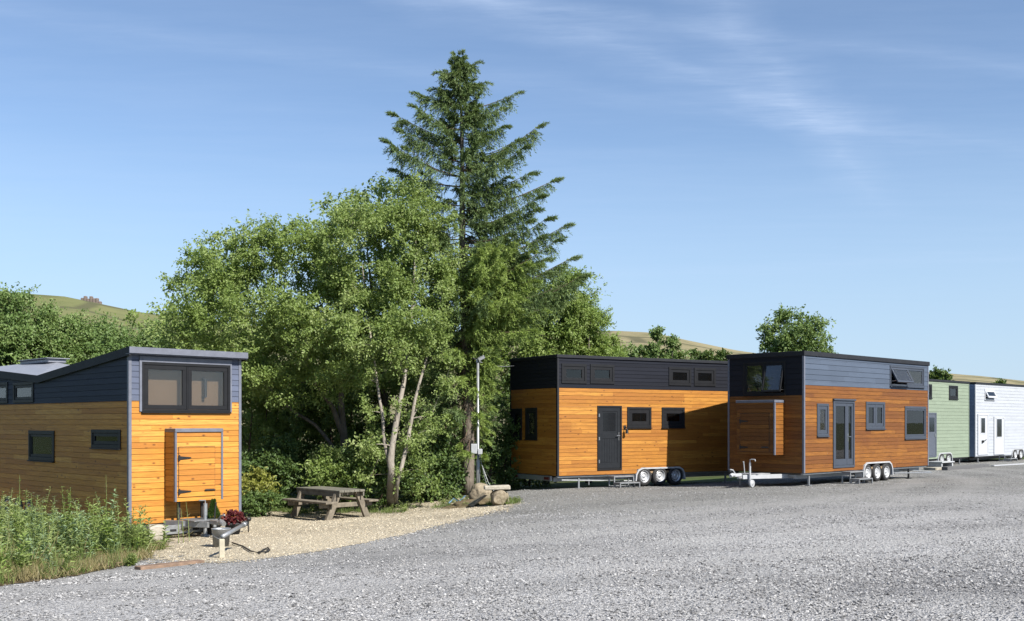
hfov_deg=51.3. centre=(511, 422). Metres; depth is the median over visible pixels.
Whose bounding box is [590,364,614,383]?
window
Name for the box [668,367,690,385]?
window
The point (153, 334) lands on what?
hedgerow tree
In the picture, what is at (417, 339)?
birch tree
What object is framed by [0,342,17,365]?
hedgerow tree
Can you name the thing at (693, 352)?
distant tree
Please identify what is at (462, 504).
earth bank
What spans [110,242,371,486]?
alder tree
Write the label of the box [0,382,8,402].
window
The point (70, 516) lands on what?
willowherb
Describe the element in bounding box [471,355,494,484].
light pole
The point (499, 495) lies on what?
stone bench
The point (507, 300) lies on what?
spruce tree
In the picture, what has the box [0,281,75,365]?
hedgerow tree
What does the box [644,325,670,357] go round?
sapling
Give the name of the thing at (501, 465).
shrub
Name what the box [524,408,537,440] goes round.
window
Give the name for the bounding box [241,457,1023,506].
grass ground
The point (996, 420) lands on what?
tiny house
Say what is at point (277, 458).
shrub
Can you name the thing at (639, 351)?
hedgerow tree
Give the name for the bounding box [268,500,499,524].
fallen leaves
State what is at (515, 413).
window
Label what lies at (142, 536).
nettle
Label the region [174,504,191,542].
dry stalk
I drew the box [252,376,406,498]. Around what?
shrub
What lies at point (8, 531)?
dock
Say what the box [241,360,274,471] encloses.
shrub
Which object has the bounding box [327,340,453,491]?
shrub
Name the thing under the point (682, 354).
hedgerow tree
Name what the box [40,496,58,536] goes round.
willowherb
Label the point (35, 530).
willowherb
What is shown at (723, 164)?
sky
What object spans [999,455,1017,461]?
metal steps
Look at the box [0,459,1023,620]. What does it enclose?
gravel yard
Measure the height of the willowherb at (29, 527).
1.140 m
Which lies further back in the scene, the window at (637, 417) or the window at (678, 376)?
the window at (678, 376)
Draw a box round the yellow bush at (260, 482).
[241,465,281,510]
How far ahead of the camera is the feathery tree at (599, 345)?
38.58 m
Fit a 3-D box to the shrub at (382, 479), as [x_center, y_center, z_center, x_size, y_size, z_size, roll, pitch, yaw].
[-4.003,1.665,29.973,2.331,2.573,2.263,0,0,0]
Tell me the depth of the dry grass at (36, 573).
15.29 m
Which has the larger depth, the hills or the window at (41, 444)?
the hills
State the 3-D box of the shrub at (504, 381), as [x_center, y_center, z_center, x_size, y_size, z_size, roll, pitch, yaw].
[0.331,0.362,36.049,3.353,5.105,3.605,0,0,0]
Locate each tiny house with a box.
[0,346,247,536]
[509,354,737,487]
[726,351,931,486]
[927,379,969,466]
[962,382,1023,461]
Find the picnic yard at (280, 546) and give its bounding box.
[44,497,518,562]
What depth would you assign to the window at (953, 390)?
46.80 m
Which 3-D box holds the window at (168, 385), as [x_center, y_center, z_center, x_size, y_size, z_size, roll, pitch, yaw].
[-6.798,-0.759,22.146,0.290,1.143,2.075,0,0,45]
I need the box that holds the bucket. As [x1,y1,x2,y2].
[211,527,230,546]
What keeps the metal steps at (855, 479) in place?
on the gravel yard at (883, 543)
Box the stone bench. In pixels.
[484,485,509,505]
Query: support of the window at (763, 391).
in the tiny house at (808, 415)
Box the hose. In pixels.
[231,542,269,552]
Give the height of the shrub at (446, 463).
2.890 m
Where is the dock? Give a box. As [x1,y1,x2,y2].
[4,507,9,552]
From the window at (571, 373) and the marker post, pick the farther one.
the window at (571, 373)
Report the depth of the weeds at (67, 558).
17.84 m
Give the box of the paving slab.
[923,467,941,469]
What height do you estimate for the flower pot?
0.537 m
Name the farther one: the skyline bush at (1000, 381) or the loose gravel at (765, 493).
the skyline bush at (1000, 381)
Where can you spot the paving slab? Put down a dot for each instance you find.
(932, 468)
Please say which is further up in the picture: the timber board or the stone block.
the timber board
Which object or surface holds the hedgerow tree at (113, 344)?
on the grass ground at (573, 484)
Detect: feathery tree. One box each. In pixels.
[493,265,612,484]
[552,304,627,482]
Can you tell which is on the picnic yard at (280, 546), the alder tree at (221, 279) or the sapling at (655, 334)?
the alder tree at (221, 279)
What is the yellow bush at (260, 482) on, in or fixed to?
on the picnic yard at (280, 546)
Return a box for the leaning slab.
[468,493,487,506]
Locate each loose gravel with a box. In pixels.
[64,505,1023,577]
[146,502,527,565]
[487,470,1023,516]
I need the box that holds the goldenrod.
[15,475,24,542]
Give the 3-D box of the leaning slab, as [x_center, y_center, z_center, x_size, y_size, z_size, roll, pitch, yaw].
[-0.878,1.978,27.133,0.456,0.357,0.324,0,0,-19]
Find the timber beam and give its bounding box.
[942,464,988,469]
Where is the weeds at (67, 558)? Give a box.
[0,489,173,578]
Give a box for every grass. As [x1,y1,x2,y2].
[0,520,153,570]
[0,538,174,583]
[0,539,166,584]
[242,496,523,513]
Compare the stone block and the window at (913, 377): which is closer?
the stone block
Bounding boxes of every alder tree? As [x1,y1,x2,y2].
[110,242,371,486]
[143,193,387,501]
[295,171,470,494]
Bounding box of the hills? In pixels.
[1,292,1023,442]
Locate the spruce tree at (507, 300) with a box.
[379,48,591,494]
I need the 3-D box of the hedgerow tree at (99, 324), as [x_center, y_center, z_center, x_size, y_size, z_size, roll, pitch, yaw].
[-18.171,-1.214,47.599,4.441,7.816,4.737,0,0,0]
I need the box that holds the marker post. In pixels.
[219,539,224,557]
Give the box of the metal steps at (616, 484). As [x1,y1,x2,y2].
[608,475,639,487]
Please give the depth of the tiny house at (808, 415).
31.01 m
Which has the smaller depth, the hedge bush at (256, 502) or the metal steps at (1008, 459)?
the hedge bush at (256, 502)
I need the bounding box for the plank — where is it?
[134,559,204,569]
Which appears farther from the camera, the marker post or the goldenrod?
the goldenrod
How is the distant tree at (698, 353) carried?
on the field
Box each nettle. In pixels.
[124,553,138,565]
[126,522,148,550]
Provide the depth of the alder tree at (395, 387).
33.64 m
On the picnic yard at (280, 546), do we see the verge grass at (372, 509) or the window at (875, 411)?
the verge grass at (372, 509)
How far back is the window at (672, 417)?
32.82 m
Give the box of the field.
[244,443,506,465]
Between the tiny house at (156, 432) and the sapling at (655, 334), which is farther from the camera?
the sapling at (655, 334)
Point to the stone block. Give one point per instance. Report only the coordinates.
(157, 529)
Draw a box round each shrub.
[207,498,220,535]
[241,346,370,483]
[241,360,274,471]
[241,367,302,496]
[241,432,306,511]
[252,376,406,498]
[294,442,376,508]
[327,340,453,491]
[333,438,408,509]
[395,348,501,486]
[398,420,469,502]
[452,394,526,491]
[482,361,556,487]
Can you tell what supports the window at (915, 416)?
in the tiny house at (808, 415)
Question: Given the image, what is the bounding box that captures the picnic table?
[282,486,378,520]
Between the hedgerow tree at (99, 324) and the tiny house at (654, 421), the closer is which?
the tiny house at (654, 421)
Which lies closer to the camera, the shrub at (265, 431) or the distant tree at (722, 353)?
the shrub at (265, 431)
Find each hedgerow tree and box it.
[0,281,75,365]
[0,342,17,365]
[10,302,102,364]
[72,308,129,360]
[86,316,167,358]
[131,322,197,347]
[616,340,658,357]
[660,342,692,359]
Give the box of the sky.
[0,0,1023,380]
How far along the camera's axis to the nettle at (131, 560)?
16.07 m
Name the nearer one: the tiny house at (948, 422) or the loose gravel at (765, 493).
the loose gravel at (765, 493)
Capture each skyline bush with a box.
[929,365,955,380]
[992,378,1006,383]
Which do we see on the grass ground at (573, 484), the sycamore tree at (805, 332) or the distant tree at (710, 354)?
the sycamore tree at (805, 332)
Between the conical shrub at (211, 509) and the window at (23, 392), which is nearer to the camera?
the conical shrub at (211, 509)
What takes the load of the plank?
on the picnic yard at (280, 546)
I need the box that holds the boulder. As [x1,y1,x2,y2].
[468,483,491,498]
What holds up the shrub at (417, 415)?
on the grass ground at (573, 484)
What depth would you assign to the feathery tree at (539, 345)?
37.82 m
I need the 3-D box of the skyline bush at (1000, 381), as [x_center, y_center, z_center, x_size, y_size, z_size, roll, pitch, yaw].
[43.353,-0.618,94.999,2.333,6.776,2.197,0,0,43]
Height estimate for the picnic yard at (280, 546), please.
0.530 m
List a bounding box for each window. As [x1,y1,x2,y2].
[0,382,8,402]
[13,382,34,402]
[27,430,54,462]
[89,429,121,449]
[139,356,231,413]
[511,408,522,439]
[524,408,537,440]
[561,363,586,383]
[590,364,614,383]
[627,407,652,428]
[661,407,684,428]
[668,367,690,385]
[694,368,715,385]
[742,361,785,395]
[816,403,829,436]
[865,402,885,429]
[889,365,923,387]
[904,406,927,439]
[929,384,932,398]
[949,385,958,399]
[984,389,997,400]
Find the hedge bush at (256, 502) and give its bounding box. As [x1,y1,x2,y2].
[241,488,286,516]
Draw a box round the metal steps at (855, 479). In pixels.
[841,471,872,483]
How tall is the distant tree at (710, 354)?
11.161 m
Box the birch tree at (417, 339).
[285,168,470,507]
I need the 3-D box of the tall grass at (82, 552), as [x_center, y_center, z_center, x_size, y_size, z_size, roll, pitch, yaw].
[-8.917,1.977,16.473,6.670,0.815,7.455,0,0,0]
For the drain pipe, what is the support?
on the marker post
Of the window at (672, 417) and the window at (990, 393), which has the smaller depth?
the window at (672, 417)
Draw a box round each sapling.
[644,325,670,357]
[662,333,681,358]
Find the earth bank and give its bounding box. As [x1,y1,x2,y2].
[441,499,490,508]
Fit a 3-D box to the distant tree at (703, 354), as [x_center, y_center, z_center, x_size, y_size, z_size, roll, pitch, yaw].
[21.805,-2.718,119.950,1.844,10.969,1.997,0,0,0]
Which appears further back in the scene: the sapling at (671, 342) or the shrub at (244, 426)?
the sapling at (671, 342)
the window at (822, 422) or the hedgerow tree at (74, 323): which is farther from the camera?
the hedgerow tree at (74, 323)
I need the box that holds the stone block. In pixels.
[147,524,165,539]
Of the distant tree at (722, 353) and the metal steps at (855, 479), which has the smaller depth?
the metal steps at (855, 479)
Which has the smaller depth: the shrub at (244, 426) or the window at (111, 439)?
the window at (111, 439)
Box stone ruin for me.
[81,296,101,303]
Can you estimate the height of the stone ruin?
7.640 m
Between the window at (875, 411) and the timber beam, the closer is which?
the window at (875, 411)
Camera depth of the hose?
17.80 m
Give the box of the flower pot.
[220,509,246,534]
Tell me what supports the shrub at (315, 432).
on the grass ground at (573, 484)
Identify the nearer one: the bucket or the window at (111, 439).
the bucket
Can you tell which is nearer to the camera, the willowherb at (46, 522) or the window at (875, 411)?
the willowherb at (46, 522)
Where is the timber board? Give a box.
[991,463,1023,465]
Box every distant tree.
[689,348,700,359]
[695,350,705,359]
[700,349,708,359]
[704,348,715,359]
[710,353,720,360]
[715,347,727,360]
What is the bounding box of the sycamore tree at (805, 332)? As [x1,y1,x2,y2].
[755,303,838,377]
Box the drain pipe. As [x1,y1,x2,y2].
[220,521,248,538]
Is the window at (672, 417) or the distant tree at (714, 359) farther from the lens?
the distant tree at (714, 359)
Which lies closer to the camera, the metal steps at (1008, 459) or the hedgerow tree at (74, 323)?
the hedgerow tree at (74, 323)
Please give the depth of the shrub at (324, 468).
29.18 m
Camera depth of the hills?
689.52 m
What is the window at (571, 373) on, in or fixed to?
in the tiny house at (654, 421)
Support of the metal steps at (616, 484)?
on the gravel yard at (883, 543)
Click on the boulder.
(477, 489)
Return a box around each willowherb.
[24,493,40,546]
[29,498,46,548]
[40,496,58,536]
[59,486,75,545]
[116,518,126,540]

